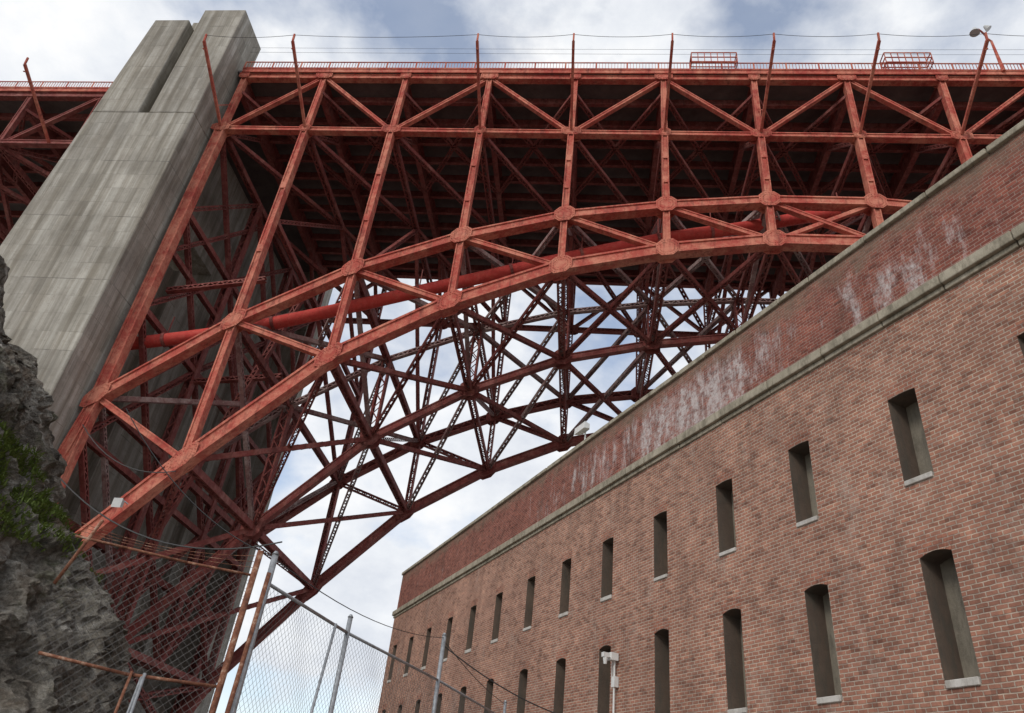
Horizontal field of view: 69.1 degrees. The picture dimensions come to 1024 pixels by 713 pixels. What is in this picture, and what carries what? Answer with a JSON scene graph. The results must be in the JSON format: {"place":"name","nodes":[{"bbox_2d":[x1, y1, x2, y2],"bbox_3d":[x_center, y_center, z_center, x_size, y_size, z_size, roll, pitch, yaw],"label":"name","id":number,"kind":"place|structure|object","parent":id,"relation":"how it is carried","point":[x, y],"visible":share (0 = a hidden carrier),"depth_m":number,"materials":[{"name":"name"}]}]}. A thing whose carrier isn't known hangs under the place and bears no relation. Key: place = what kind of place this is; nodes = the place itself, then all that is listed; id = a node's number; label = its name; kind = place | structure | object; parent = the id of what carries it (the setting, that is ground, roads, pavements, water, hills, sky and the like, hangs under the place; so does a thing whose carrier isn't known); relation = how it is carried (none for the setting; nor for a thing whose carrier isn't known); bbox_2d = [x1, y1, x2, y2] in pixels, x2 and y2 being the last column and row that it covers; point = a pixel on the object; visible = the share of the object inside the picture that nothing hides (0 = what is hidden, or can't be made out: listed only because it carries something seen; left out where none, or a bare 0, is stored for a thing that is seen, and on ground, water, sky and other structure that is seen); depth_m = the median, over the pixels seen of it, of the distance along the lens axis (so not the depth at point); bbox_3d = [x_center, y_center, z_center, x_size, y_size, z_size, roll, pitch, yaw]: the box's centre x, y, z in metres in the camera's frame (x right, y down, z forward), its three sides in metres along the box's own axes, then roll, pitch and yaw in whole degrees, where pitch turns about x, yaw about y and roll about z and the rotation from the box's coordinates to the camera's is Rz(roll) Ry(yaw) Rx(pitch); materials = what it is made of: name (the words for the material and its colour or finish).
{"place":"outdoors","nodes":[
{"label":"outdoors","id":0,"kind":"place"},
{"bbox_2d":[0,0,1023,712],"label":"sky","id":1,"kind":"structure","parent":0,"point":[62,40],"materials":[{"name":"white"}]},
{"label":"ground","id":2,"kind":"structure","parent":0,"visible":0},
{"bbox_2d":[0,255,136,712],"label":"rock cliff","id":3,"kind":"structure","parent":2,"relation":"on","point":[29,574],"depth_m":9.77,"materials":[{"name":"grey stone"}]},
{"bbox_2d":[0,419,105,582],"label":"grass","id":4,"kind":"structure","parent":3,"relation":"on","point":[9,442],"depth_m":10.41,"materials":[{"name":"green plant"}]},
{"bbox_2d":[0,10,332,712],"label":"concrete pylon","id":5,"kind":"object","parent":2,"relation":"on","point":[80,244],"visible":0.52,"depth_m":62.43,"materials":[{"name":"grey concrete"}]},
{"bbox_2d":[0,32,1023,712],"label":"steel arch bridge","id":6,"kind":"structure","parent":5,"relation":"on","point":[478,184],"depth_m":66.77,"materials":[{"name":"metal"}]},
{"bbox_2d":[969,25,1005,71],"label":"street lamp","id":7,"kind":"object","parent":6,"relation":"on","point":[975,30],"visible":0.84,"depth_m":65.39,"materials":[{"name":"metal"}]},
{"bbox_2d":[17,408,554,712],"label":"chain link fence","id":8,"kind":"object","parent":2,"relation":"on","point":[235,693],"visible":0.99,"depth_m":9.80,"materials":[{"name":"metal"}]},
{"bbox_2d":[378,120,1023,712],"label":"brick fort","id":9,"kind":"structure","parent":2,"relation":"on","point":[806,496],"depth_m":18.25,"materials":[{"name":"brick"}]},
{"bbox_2d":[574,421,589,439],"bbox_3d":[2.883,3.251,30.466,0.335,0.920,0.840,19,-35,-18],"label":"security camera","id":10,"kind":"object","parent":9,"relation":"on","point":[583,428],"visible":0.88,"depth_m":30.49,"materials":[{"name":"white paint"}]},
{"bbox_2d":[601,652,618,712],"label":"security camera","id":11,"kind":"object","parent":9,"relation":"attached to","point":[611,656],"visible":1,"depth_m":22.66,"materials":[{"name":"white paint"}]}
]}

